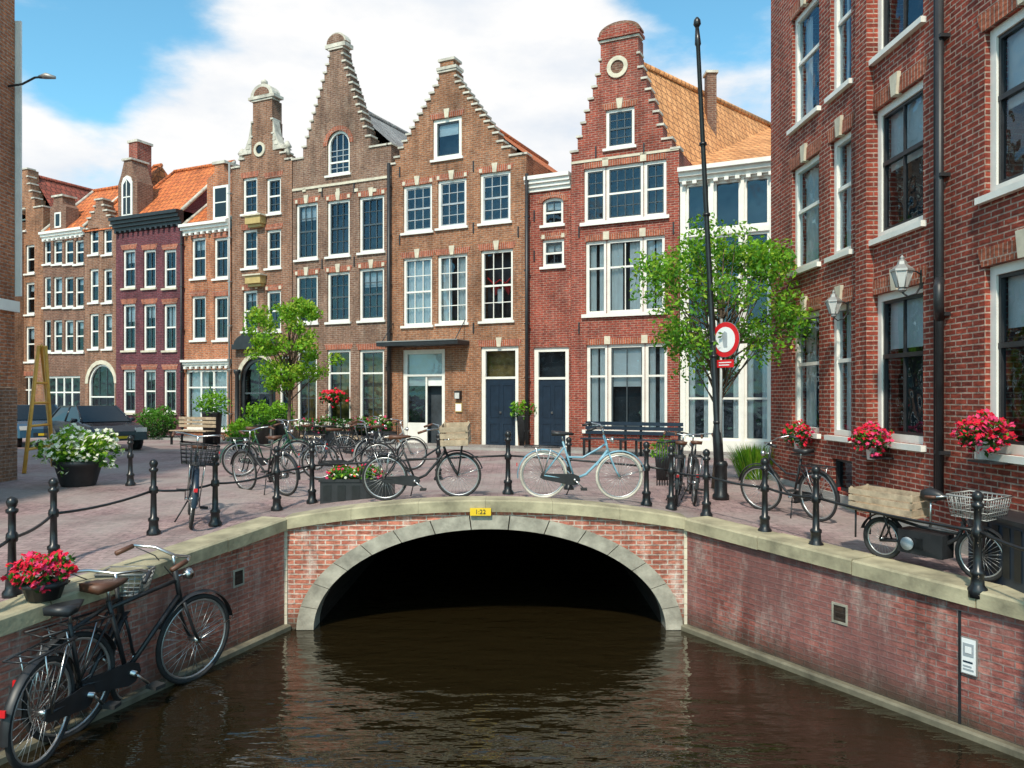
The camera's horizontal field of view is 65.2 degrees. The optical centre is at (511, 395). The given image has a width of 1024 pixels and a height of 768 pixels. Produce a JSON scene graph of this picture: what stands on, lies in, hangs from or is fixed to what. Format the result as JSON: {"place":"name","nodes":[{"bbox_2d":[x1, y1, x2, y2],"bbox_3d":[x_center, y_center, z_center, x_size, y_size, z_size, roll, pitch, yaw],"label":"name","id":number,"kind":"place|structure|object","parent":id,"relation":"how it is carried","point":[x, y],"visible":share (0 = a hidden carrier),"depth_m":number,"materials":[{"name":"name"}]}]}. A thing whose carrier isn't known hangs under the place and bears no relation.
{"place":"outdoors","nodes":[
{"label":"outdoors","id":0,"kind":"place"},
{"bbox_2d":[15,0,770,188],"label":"sky","id":1,"kind":"structure","parent":0,"point":[178,77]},
{"bbox_2d":[148,435,741,458],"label":"pavement","id":2,"kind":"structure","parent":0,"point":[578,450],"depth_m":22.99,"materials":[{"name":"grey stone"}]},
{"bbox_2d":[0,438,991,601],"bbox_3d":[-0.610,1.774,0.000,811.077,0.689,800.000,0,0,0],"label":"ground","id":3,"kind":"structure","parent":0,"point":[96,538],"depth_m":12.38,"materials":[{"name":"brick"}]},
{"bbox_2d":[0,0,21,481],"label":"corner building","id":4,"kind":"structure","parent":3,"relation":"on","point":[10,165],"depth_m":14.65,"materials":[{"name":"orange brick"}]},
{"bbox_2d":[0,205,49,404],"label":"brick house","id":5,"kind":"structure","parent":3,"relation":"on","point":[21,383],"depth_m":35.06,"materials":[{"name":"brown brick"}]},
{"bbox_2d":[0,597,50,636],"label":"coping stone","id":6,"kind":"object","parent":3,"relation":"on","point":[18,613],"visible":1,"depth_m":7.10,"materials":[{"name":"stone"}]},
{"bbox_2d":[19,576,68,601],"bbox_3d":[-4.300,1.780,7.350,0.390,0.160,0.400,0,0,0],"label":"flower bowl","id":7,"kind":"object","parent":6,"relation":"on","point":[56,588],"visible":0.74,"depth_m":7.22,"materials":[{"name":"black paint"}]},
{"bbox_2d":[0,549,78,593],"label":"flowers","id":8,"kind":"object","parent":7,"relation":"in","point":[47,566],"visible":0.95,"depth_m":7.22,"materials":[{"name":"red plant"}]},
{"bbox_2d":[22,169,49,404],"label":"walls","id":9,"kind":"structure","parent":3,"relation":"on","point":[37,219],"depth_m":34.88,"materials":[{"name":"brown brick"}]},
{"bbox_2d":[22,167,50,404],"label":"frames and trim","id":10,"kind":"structure","parent":9,"relation":"attached to","point":[28,375],"depth_m":35.14,"materials":[{"name":"paint"}]},
{"bbox_2d":[38,175,92,206],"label":"roof","id":11,"kind":"structure","parent":9,"relation":"on","point":[49,187],"depth_m":36.36,"materials":[{"name":"red tile"}]},
{"bbox_2d":[22,344,52,473],"bbox_3d":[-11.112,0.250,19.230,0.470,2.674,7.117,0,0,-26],"label":"wooden stepladder","id":12,"kind":"object","parent":3,"relation":"on","point":[41,351],"visible":0.82,"depth_m":16.76,"materials":[{"name":"yellow wood"}]},
{"bbox_2d":[17,404,67,446],"bbox_3d":[-15.204,0.928,25.505,1.770,1.312,3.702,0,0,-40],"label":"parked car","id":13,"kind":"object","parent":3,"relation":"on","point":[39,415],"visible":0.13,"depth_m":24.61,"materials":[{"name":"blue paint"}]},
{"bbox_2d":[43,235,84,404],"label":"walls","id":14,"kind":"structure","parent":3,"relation":"on","point":[66,364],"depth_m":33.60,"materials":[{"name":"brown brick"}]},
{"bbox_2d":[38,194,84,405],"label":"frames and trim","id":15,"kind":"structure","parent":14,"relation":"attached to","point":[64,211],"depth_m":33.66,"materials":[{"name":"white paint"}]},
{"bbox_2d":[49,243,83,406],"bbox_3d":[-18.681,-2.645,33.860,2.558,8.017,0.265,0,0,26],"label":"interior","id":16,"kind":"object","parent":14,"relation":"attached to","point":[68,389],"visible":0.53,"depth_m":34.04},
{"bbox_2d":[41,185,117,231],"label":"roof","id":17,"kind":"structure","parent":14,"relation":"on","point":[85,204],"depth_m":35.09,"materials":[{"name":"orange tile"}]},
{"bbox_2d":[30,422,124,486],"bbox_3d":[-7.562,1.002,13.830,1.521,1.095,1.309,0,0,0],"label":"flower planter","id":18,"kind":"object","parent":3,"relation":"on","point":[76,467],"visible":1,"depth_m":13.61,"materials":[{"name":"white plant"}]},
{"bbox_2d":[17,562,149,616],"bbox_3d":[-4.212,1.905,7.959,0.428,0.235,1.206,0,0,19],"label":"coping stone","id":19,"kind":"object","parent":3,"relation":"on","point":[71,591],"visible":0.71,"depth_m":7.92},
{"bbox_2d":[43,405,147,451],"bbox_3d":[-12.272,0.928,23.504,3.702,1.312,1.770,0,0,40],"label":"parked car","id":20,"kind":"object","parent":3,"relation":"on","point":[115,418],"visible":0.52,"depth_m":23.01,"materials":[{"name":"black paint"}]},
{"bbox_2d":[85,199,117,405],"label":"walls","id":21,"kind":"structure","parent":3,"relation":"on","point":[99,220],"depth_m":32.34,"materials":[{"name":"beige brick"}]},
{"bbox_2d":[95,232,113,405],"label":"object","id":22,"kind":"object","parent":21,"relation":"attached to","point":[103,383],"visible":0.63,"depth_m":32.75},
{"bbox_2d":[83,139,152,404],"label":"frames and trim","id":23,"kind":"structure","parent":21,"relation":"attached to","point":[139,149],"depth_m":32.56,"materials":[{"name":"paint"}]},
{"bbox_2d":[0,446,282,598],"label":"quay railing","id":24,"kind":"object","parent":3,"relation":"on","point":[10,590],"visible":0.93,"depth_m":9.36,"materials":[{"name":"black metal"}]},
{"bbox_2d":[116,226,183,435],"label":"walls","id":25,"kind":"structure","parent":3,"relation":"on","point":[164,236],"depth_m":31.10,"materials":[{"name":"purple brick"}]},
{"bbox_2d":[108,157,184,427],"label":"frames and trim","id":26,"kind":"structure","parent":25,"relation":"attached to","point":[135,191],"depth_m":31.12,"materials":[{"name":"white paint"}]},
{"bbox_2d":[128,253,174,409],"bbox_3d":[-13.911,-2.546,31.243,2.955,6.452,0.265,0,0,26],"label":"interior","id":27,"kind":"object","parent":25,"relation":"attached to","point":[133,321],"visible":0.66,"depth_m":31.48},
{"bbox_2d":[115,160,235,220],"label":"roof","id":28,"kind":"structure","parent":25,"relation":"on","point":[184,190],"depth_m":32.00,"materials":[{"name":"orange tile"}]},
{"bbox_2d":[133,404,179,439],"bbox_3d":[-12.646,0.970,28.694,1.580,1.411,1.738,0,0,0],"label":"clipped bush","id":29,"kind":"object","parent":3,"relation":"on","point":[162,417],"visible":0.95,"depth_m":28.50,"materials":[{"name":"green plant"}]},
{"bbox_2d":[122,536,227,579],"bbox_3d":[-3.810,1.828,9.110,0.423,0.235,1.206,0,0,19],"label":"coping stone","id":30,"kind":"object","parent":3,"relation":"on","point":[198,549],"visible":0.82,"depth_m":9.10,"materials":[{"name":"stone"}]},
{"bbox_2d":[169,417,215,444],"bbox_3d":[-10.151,1.110,25.437,1.600,0.880,0.460,0,0,25],"label":"street bench","id":31,"kind":"object","parent":3,"relation":"on","point":[186,419],"visible":0.87,"depth_m":25.51,"materials":[{"name":"brown wood"}]},
{"bbox_2d":[171,431,224,528],"bbox_3d":[-4.253,1.090,10.848,0.683,1.226,2.028,0,0,-17],"label":"bicycle","id":32,"kind":"object","parent":3,"relation":"on","point":[193,498],"visible":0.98,"depth_m":10.26,"materials":[{"name":"metal"}]},
{"bbox_2d":[184,228,231,436],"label":"walls","id":33,"kind":"structure","parent":3,"relation":"on","point":[208,349],"depth_m":29.80,"materials":[{"name":"orange brick"}]},
{"bbox_2d":[178,160,239,431],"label":"frames and trim","id":34,"kind":"structure","parent":33,"relation":"attached to","point":[217,199],"depth_m":29.59,"materials":[{"name":"white paint"}]},
{"bbox_2d":[192,241,226,427],"bbox_3d":[-11.209,-2.335,30.004,2.176,7.205,0.266,0,0,26],"label":"interior","id":35,"kind":"object","parent":33,"relation":"attached to","point":[221,379],"visible":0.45,"depth_m":30.06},
{"bbox_2d":[192,386,232,443],"bbox_3d":[-9.654,0.616,25.838,1.265,1.868,1.127,0,0,-33],"label":"potted plant","id":36,"kind":"object","parent":3,"relation":"on","point":[215,413],"visible":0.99,"depth_m":25.66,"materials":[{"name":"green plant"}]},
{"bbox_2d":[221,418,258,449],"bbox_3d":[-7.862,1.060,23.122,1.017,0.980,1.056,0,0,0],"label":"potted plant","id":37,"kind":"object","parent":3,"relation":"on","point":[238,425],"visible":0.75,"depth_m":22.97,"materials":[{"name":"green plant"}]},
{"bbox_2d":[202,516,287,551],"bbox_3d":[-3.406,1.756,10.260,0.424,0.235,1.206,0,0,19],"label":"coping stone","id":38,"kind":"object","parent":3,"relation":"on","point":[237,536],"visible":0.88,"depth_m":10.16,"materials":[{"name":"stone"}]},
{"bbox_2d":[240,399,279,443],"bbox_3d":[-8.106,0.820,25.818,1.235,1.461,1.234,0,0,0],"label":"potted plant","id":39,"kind":"object","parent":3,"relation":"on","point":[261,435],"visible":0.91,"depth_m":25.66,"materials":[{"name":"green plant"}]},
{"bbox_2d":[232,99,295,433],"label":"walls","id":40,"kind":"structure","parent":3,"relation":"on","point":[270,159],"depth_m":28.52,"materials":[{"name":"beige brick"}]},
{"bbox_2d":[227,79,293,435],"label":"frames and trim","id":41,"kind":"structure","parent":40,"relation":"attached to","point":[262,91],"depth_m":28.52,"materials":[{"name":"paint"}]},
{"bbox_2d":[248,182,279,423],"bbox_3d":[-8.648,-3.336,28.722,2.370,9.055,0.265,0,0,26],"label":"interior","id":42,"kind":"object","parent":40,"relation":"attached to","point":[253,383],"visible":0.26,"depth_m":29.15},
{"bbox_2d":[230,426,300,495],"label":"bicycle","id":43,"kind":"object","parent":3,"relation":"on","point":[254,460],"visible":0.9,"depth_m":12.95,"materials":[{"name":"metal"}]},
{"bbox_2d":[219,419,314,476],"bbox_3d":[-4.724,1.001,15.508,1.757,1.095,0.613,0,0,-11],"label":"bicycle","id":44,"kind":"object","parent":3,"relation":"on","point":[262,460],"visible":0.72,"depth_m":15.42,"materials":[{"name":"metal"}]},
{"bbox_2d":[241,296,345,452],"bbox_3d":[-6.048,-0.569,21.868,2.958,4.444,2.410,0,0,0],"label":"street tree","id":45,"kind":"object","parent":3,"relation":"on","point":[304,309],"visible":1,"depth_m":21.44,"materials":[{"name":"green plant"}]},
{"bbox_2d":[277,418,327,469],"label":"bicycle","id":46,"kind":"object","parent":3,"relation":"on","point":[305,435],"visible":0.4,"depth_m":16.80,"materials":[{"name":"metal"}]},
{"bbox_2d":[302,430,358,445],"bbox_3d":[-5.715,1.325,25.165,1.915,0.450,0.350,0,0,25],"label":"hedge box","id":47,"kind":"object","parent":3,"relation":"on","point":[329,435],"visible":0.29,"depth_m":24.91,"materials":[{"name":"black paint"}]},
{"bbox_2d":[291,414,363,434],"bbox_3d":[-5.820,0.910,25.159,2.384,0.727,0.792,0,0,0],"label":"hedge","id":48,"kind":"object","parent":47,"relation":"on","point":[340,422],"visible":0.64,"depth_m":25.07,"materials":[{"name":"green plant"}]},
{"bbox_2d":[293,48,398,438],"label":"walls","id":49,"kind":"structure","parent":3,"relation":"on","point":[337,102],"depth_m":26.98,"materials":[{"name":"beige brick"}]},
{"bbox_2d":[302,135,381,420],"bbox_3d":[-5.704,-3.983,27.268,3.708,9.991,0.265,0,0,26],"label":"interior","id":50,"kind":"object","parent":49,"relation":"attached to","point":[345,388],"visible":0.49,"depth_m":27.42,"materials":[{"name":"glass"}]},
{"bbox_2d":[291,32,397,430],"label":"frames and trim","id":51,"kind":"structure","parent":49,"relation":"attached to","point":[337,40],"depth_m":26.88,"materials":[{"name":"paint"}]},
{"bbox_2d":[368,111,408,146],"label":"roof","id":52,"kind":"structure","parent":49,"relation":"on","point":[386,131],"depth_m":28.93,"materials":[{"name":"stone"}]},
{"bbox_2d":[298,419,397,479],"bbox_3d":[-3.041,0.998,14.891,1.748,1.101,0.606,0,0,-33],"label":"bicycle","id":53,"kind":"object","parent":3,"relation":"on","point":[328,461],"visible":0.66,"depth_m":14.81,"materials":[{"name":"metal"}]},
{"bbox_2d":[318,477,394,503],"bbox_3d":[-2.341,1.444,12.163,1.115,0.390,0.380,0,0,0],"label":"planter box","id":54,"kind":"object","parent":3,"relation":"on","point":[337,490],"visible":0.71,"depth_m":11.99,"materials":[{"name":"black paint"}]},
{"bbox_2d":[325,463,392,479],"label":"planter flowers","id":55,"kind":"object","parent":54,"relation":"in","point":[336,473],"visible":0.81,"depth_m":12.07,"materials":[{"name":"green plant"}]},
{"bbox_2d":[327,416,405,463],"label":"bicycle","id":56,"kind":"object","parent":3,"relation":"on","point":[347,450],"visible":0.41,"depth_m":17.92,"materials":[{"name":"metal"}]},
{"bbox_2d":[352,419,427,471],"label":"bicycle","id":57,"kind":"object","parent":3,"relation":"on","point":[357,448],"visible":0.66,"depth_m":16.42,"materials":[{"name":"metal"}]},
{"bbox_2d":[358,421,482,500],"bbox_3d":[-1.307,0.928,11.360,1.782,1.140,0.601,0,0,0],"label":"bicycle","id":58,"kind":"object","parent":3,"relation":"on","point":[455,434],"visible":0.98,"depth_m":11.38,"materials":[{"name":"metal"}]},
{"bbox_2d":[392,70,552,445],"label":"walls","id":59,"kind":"structure","parent":3,"relation":"on","point":[481,147],"depth_m":24.96,"materials":[{"name":"brown brick"}]},
{"bbox_2d":[376,56,531,445],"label":"frames and trim","id":60,"kind":"structure","parent":59,"relation":"attached to","point":[499,395],"depth_m":24.93,"materials":[{"name":"paint"}]},
{"bbox_2d":[409,122,514,442],"bbox_3d":[-1.553,-3.592,25.291,4.192,10.396,0.325,0,0,26],"label":"interior","id":61,"kind":"object","parent":59,"relation":"attached to","point":[501,363],"visible":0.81,"depth_m":25.61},
{"bbox_2d":[306,431,651,506],"bbox_3d":[-0.544,1.090,11.879,5.196,1.161,0.264,0,0,5],"label":"bridge railing","id":62,"kind":"object","parent":3,"relation":"on","point":[508,490],"visible":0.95,"depth_m":11.75,"materials":[{"name":"black metal"}]},
{"bbox_2d":[285,496,686,630],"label":"canal bridge","id":63,"kind":"structure","parent":3,"relation":"on","point":[328,547],"depth_m":10.80,"materials":[{"name":"brick"}]},
{"bbox_2d":[509,400,536,445],"bbox_3d":[0.381,0.770,24.214,0.961,1.560,0.887,0,0,0],"label":"potted plant","id":64,"kind":"object","parent":3,"relation":"on","point":[521,425],"visible":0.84,"depth_m":24.04,"materials":[{"name":"green plant"}]},
{"bbox_2d":[528,188,570,444],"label":"walls","id":65,"kind":"structure","parent":3,"relation":"on","point":[549,305],"depth_m":23.89,"materials":[{"name":"red brick"}]},
{"bbox_2d":[524,171,570,446],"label":"frames and trim","id":66,"kind":"structure","parent":65,"relation":"attached to","point":[551,399],"depth_m":23.84,"materials":[{"name":"white paint"}]},
{"bbox_2d":[540,201,564,376],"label":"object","id":67,"kind":"object","parent":65,"relation":"attached to","point":[552,364],"visible":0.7,"depth_m":24.23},
{"bbox_2d":[516,422,644,499],"bbox_3d":[0.970,0.922,11.226,1.817,1.098,0.613,0,0,0],"label":"bicycle","id":68,"kind":"object","parent":3,"relation":"on","point":[570,479],"visible":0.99,"depth_m":11.27,"materials":[{"name":"metal"}]},
{"bbox_2d":[580,421,644,456],"bbox_3d":[2.596,1.110,20.694,1.600,0.880,0.460,0,0,25],"label":"street bench","id":69,"kind":"object","parent":3,"relation":"on","point":[588,438],"visible":0.74,"depth_m":20.87,"materials":[{"name":"blue paint"}]},
{"bbox_2d":[571,36,691,449],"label":"walls","id":70,"kind":"structure","parent":3,"relation":"on","point":[631,84],"depth_m":22.77,"materials":[{"name":"red brick"}]},
{"bbox_2d":[569,20,683,432],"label":"frames and trim","id":71,"kind":"structure","parent":70,"relation":"attached to","point":[617,66],"depth_m":22.70,"materials":[{"name":"paint"}]},
{"bbox_2d":[590,112,664,426],"bbox_3d":[3.325,-3.598,22.921,2.482,9.180,0.266,0,0,26],"label":"interior","id":72,"kind":"object","parent":70,"relation":"attached to","point":[656,387],"visible":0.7,"depth_m":23.00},
{"bbox_2d":[644,62,770,165],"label":"tiled roof","id":73,"kind":"structure","parent":70,"relation":"on","point":[742,133],"depth_m":25.45,"materials":[{"name":"orange tile"}]},
{"bbox_2d":[703,70,718,136],"bbox_3d":[6.500,-9.265,26.200,0.400,2.630,0.500,0,0,0],"label":"chimney","id":74,"kind":"object","parent":73,"relation":"on","point":[710,91],"visible":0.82,"depth_m":26.00,"materials":[{"name":"brown brick"}]},
{"bbox_2d":[617,422,682,458],"bbox_3d":[3.475,1.110,20.157,1.600,0.880,0.460,0,0,25],"label":"street bench","id":75,"kind":"object","parent":3,"relation":"on","point":[625,432],"visible":0.75,"depth_m":20.26,"materials":[{"name":"blue paint"}]},
{"bbox_2d":[663,431,702,505],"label":"bicycle","id":76,"kind":"object","parent":3,"relation":"on","point":[678,479],"visible":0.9,"depth_m":12.07,"materials":[{"name":"metal"}]},
{"bbox_2d":[675,431,712,504],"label":"bicycle","id":77,"kind":"object","parent":3,"relation":"on","point":[693,466],"visible":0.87,"depth_m":12.17,"materials":[{"name":"metal"}]},
{"bbox_2d":[693,17,728,499],"bbox_3d":[3.109,-2.147,12.487,0.554,7.525,0.260,0,0,0],"label":"tall lamp post","id":78,"kind":"object","parent":3,"relation":"on","point":[720,472],"visible":0.98,"depth_m":12.45,"materials":[{"name":"black metal"}]},
{"bbox_2d":[719,319,722,439],"bbox_3d":[3.249,0.175,12.447,0.068,2.750,0.050,0,0,0],"label":"sign pole","id":79,"kind":"object","parent":78,"relation":"attached to","point":[720,392],"visible":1,"depth_m":12.43,"materials":[{"name":"grey metal"}]},
{"bbox_2d":[715,322,739,367],"bbox_3d":[3.325,-0.792,12.373,0.112,0.705,0.550,0,0,-35],"label":"traffic sign","id":80,"kind":"object","parent":79,"relation":"attached to","point":[728,341],"visible":0.99,"depth_m":12.31,"materials":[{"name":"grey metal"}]},
{"bbox_2d":[621,212,818,488],"bbox_3d":[3.689,-0.741,13.527,3.594,4.792,2.719,0,0,0],"label":"street tree","id":81,"kind":"object","parent":3,"relation":"on","point":[760,259],"visible":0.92,"depth_m":13.11,"materials":[{"name":"green plant"}]},
{"bbox_2d":[680,173,770,452],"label":"walls","id":82,"kind":"structure","parent":3,"relation":"on","point":[707,444],"depth_m":21.61,"materials":[{"name":"white paint"}]},
{"bbox_2d":[677,156,770,441],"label":"frames and trim","id":83,"kind":"structure","parent":82,"relation":"attached to","point":[737,169],"depth_m":21.33,"materials":[{"name":"white paint"}]},
{"bbox_2d":[689,180,766,438],"bbox_3d":[6.233,-2.300,21.573,3.005,7.040,0.266,0,0,26],"label":"interior","id":84,"kind":"object","parent":82,"relation":"attached to","point":[728,204],"visible":0.33,"depth_m":21.79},
{"bbox_2d":[684,516,777,549],"bbox_3d":[2.809,1.745,10.283,0.425,0.206,1.305,0,0,-29],"label":"coping stone","id":85,"kind":"object","parent":3,"relation":"on","point":[731,532],"visible":0.88,"depth_m":10.17,"materials":[{"name":"stone"}]},
{"bbox_2d":[738,435,840,521],"bbox_3d":[3.836,1.115,11.110,0.597,1.118,1.755,0,0,-13],"label":"bicycle","id":86,"kind":"object","parent":3,"relation":"on","point":[806,474],"visible":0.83,"depth_m":10.94,"materials":[{"name":"metal"}]},
{"bbox_2d":[758,533,875,573],"bbox_3d":[3.452,1.782,9.132,0.429,0.206,1.305,0,0,-29],"label":"coping stone","id":87,"kind":"object","parent":3,"relation":"on","point":[833,557],"visible":0.88,"depth_m":8.99,"materials":[{"name":"stone"}]},
{"bbox_2d":[665,445,1023,598],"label":"quay railing","id":88,"kind":"object","parent":3,"relation":"on","point":[976,587],"visible":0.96,"depth_m":9.14,"materials":[{"name":"black metal"}]},
{"bbox_2d":[768,0,1023,555],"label":"walls","id":89,"kind":"structure","parent":3,"relation":"on","point":[970,228],"depth_m":10.79,"materials":[{"name":"red brick"}]},
{"bbox_2d":[791,453,1012,463],"bbox_3d":[4.853,0.819,10.679,0.256,0.293,5.206,0,0,-2],"label":"flower shelf","id":90,"kind":"object","parent":89,"relation":"attached to","point":[983,461],"visible":0.76,"depth_m":8.46,"materials":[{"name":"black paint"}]},
{"bbox_2d":[780,419,814,448],"bbox_3d":[4.664,0.630,13.065,0.508,0.523,0.884,0,0,0],"label":"geranium pot","id":91,"kind":"object","parent":90,"relation":"on","point":[802,440],"visible":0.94,"depth_m":12.95,"materials":[{"name":"pink plant"}]},
{"bbox_2d":[847,421,893,459],"bbox_3d":[4.773,0.580,10.607,0.621,0.526,0.719,0,0,39],"label":"geranium pot","id":92,"kind":"object","parent":90,"relation":"on","point":[872,431],"visible":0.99,"depth_m":10.49,"materials":[{"name":"pink plant"}]},
{"bbox_2d":[949,408,1017,458],"bbox_3d":[4.861,0.388,8.281,0.507,0.528,0.898,0,0,0],"label":"geranium pot","id":93,"kind":"object","parent":90,"relation":"on","point":[984,444],"visible":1,"depth_m":8.17,"materials":[{"name":"red plant"}]},
{"bbox_2d":[786,0,1023,502],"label":"frames and trim","id":94,"kind":"structure","parent":89,"relation":"on","point":[1001,185],"depth_m":10.13,"materials":[{"name":"white paint"}]},
{"bbox_2d":[890,255,922,296],"bbox_3d":[4.817,-1.467,9.763,0.371,0.520,0.251,0,0,23],"label":"wall lantern","id":95,"kind":"object","parent":89,"relation":"attached to","point":[902,271],"depth_m":9.73,"materials":[{"name":"glass"}]},
{"bbox_2d":[807,0,1023,432],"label":"interior","id":96,"kind":"object","parent":89,"relation":"attached to","point":[915,208],"visible":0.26,"depth_m":10.78,"materials":[{"name":"glass"}]},
{"bbox_2d":[846,484,1011,581],"bbox_3d":[4.232,1.358,8.170,0.507,0.865,1.626,0,0,-31],"label":"cargo bicycle","id":97,"kind":"object","parent":3,"relation":"on","point":[930,541],"visible":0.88,"depth_m":8.17,"materials":[{"name":"metal"}]},
{"bbox_2d":[964,509,1023,592],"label":"storage box","id":98,"kind":"object","parent":3,"relation":"on","point":[1009,527],"visible":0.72,"depth_m":7.49,"materials":[{"name":"blue paint"}]},
{"bbox_2d":[0,526,1023,767],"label":"canal water","id":99,"kind":"structure","parent":0,"point":[489,648],"depth_m":8.39,"materials":[{"name":"black liquid"}]},
{"bbox_2d":[0,566,155,767],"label":"bicycle","id":100,"kind":"object","parent":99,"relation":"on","point":[78,700],"visible":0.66,"depth_m":7.06,"materials":[{"name":"metal"}]},
{"bbox_2d":[12,544,233,742],"bbox_3d":[-3.741,2.375,8.099,0.896,1.605,2.561,0,0,6],"label":"bicycle","id":101,"kind":"object","parent":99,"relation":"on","point":[124,674],"visible":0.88,"depth_m":7.89,"materials":[{"name":"metal"}]},
{"bbox_2d":[0,532,284,751],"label":"quay wall","id":102,"kind":"structure","parent":99,"relation":"in","point":[256,601],"depth_m":8.99,"materials":[{"name":"red brick"}]},
{"bbox_2d":[0,624,290,764],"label":"plinth","id":103,"kind":"structure","parent":102,"relation":"attached to","point":[135,696],"depth_m":8.43,"materials":[{"name":"stone"}]},
{"bbox_2d":[686,531,1023,746],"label":"quay wall","id":104,"kind":"structure","parent":99,"relation":"in","point":[895,643],"depth_m":8.38,"materials":[{"name":"red brick"}]},
{"bbox_2d":[681,624,1023,759],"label":"plinth","id":105,"kind":"structure","parent":104,"relation":"attached to","point":[995,743],"depth_m":8.24,"materials":[{"name":"stone"}]},
{"bbox_2d":[852,556,1000,607],"bbox_3d":[4.095,1.833,7.982,0.431,0.206,1.305,0,0,-29],"label":"coping stone","id":106,"kind":"object","parent":104,"relation":"on","point":[947,586],"visible":0.88,"depth_m":7.89,"materials":[{"name":"stone"}]},
{"bbox_2d":[961,636,977,676],"bbox_3d":[4.232,2.409,7.405,0.037,0.340,0.150,0,0,-29],"label":"notice plate","id":107,"kind":"object","parent":104,"relation":"attached to","point":[969,655],"visible":1,"depth_m":7.39,"materials":[{"name":"white paint"}]},
{"bbox_2d":[976,585,1023,620],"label":"coping stone","id":108,"kind":"object","parent":104,"relation":"on","point":[1004,600],"visible":1,"depth_m":7.14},
{"bbox_2d":[726,442,774,479],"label":"ornamental grass","id":109,"kind":"object","parent":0,"point":[749,456],"depth_m":14.84,"materials":[{"name":"green plant"}]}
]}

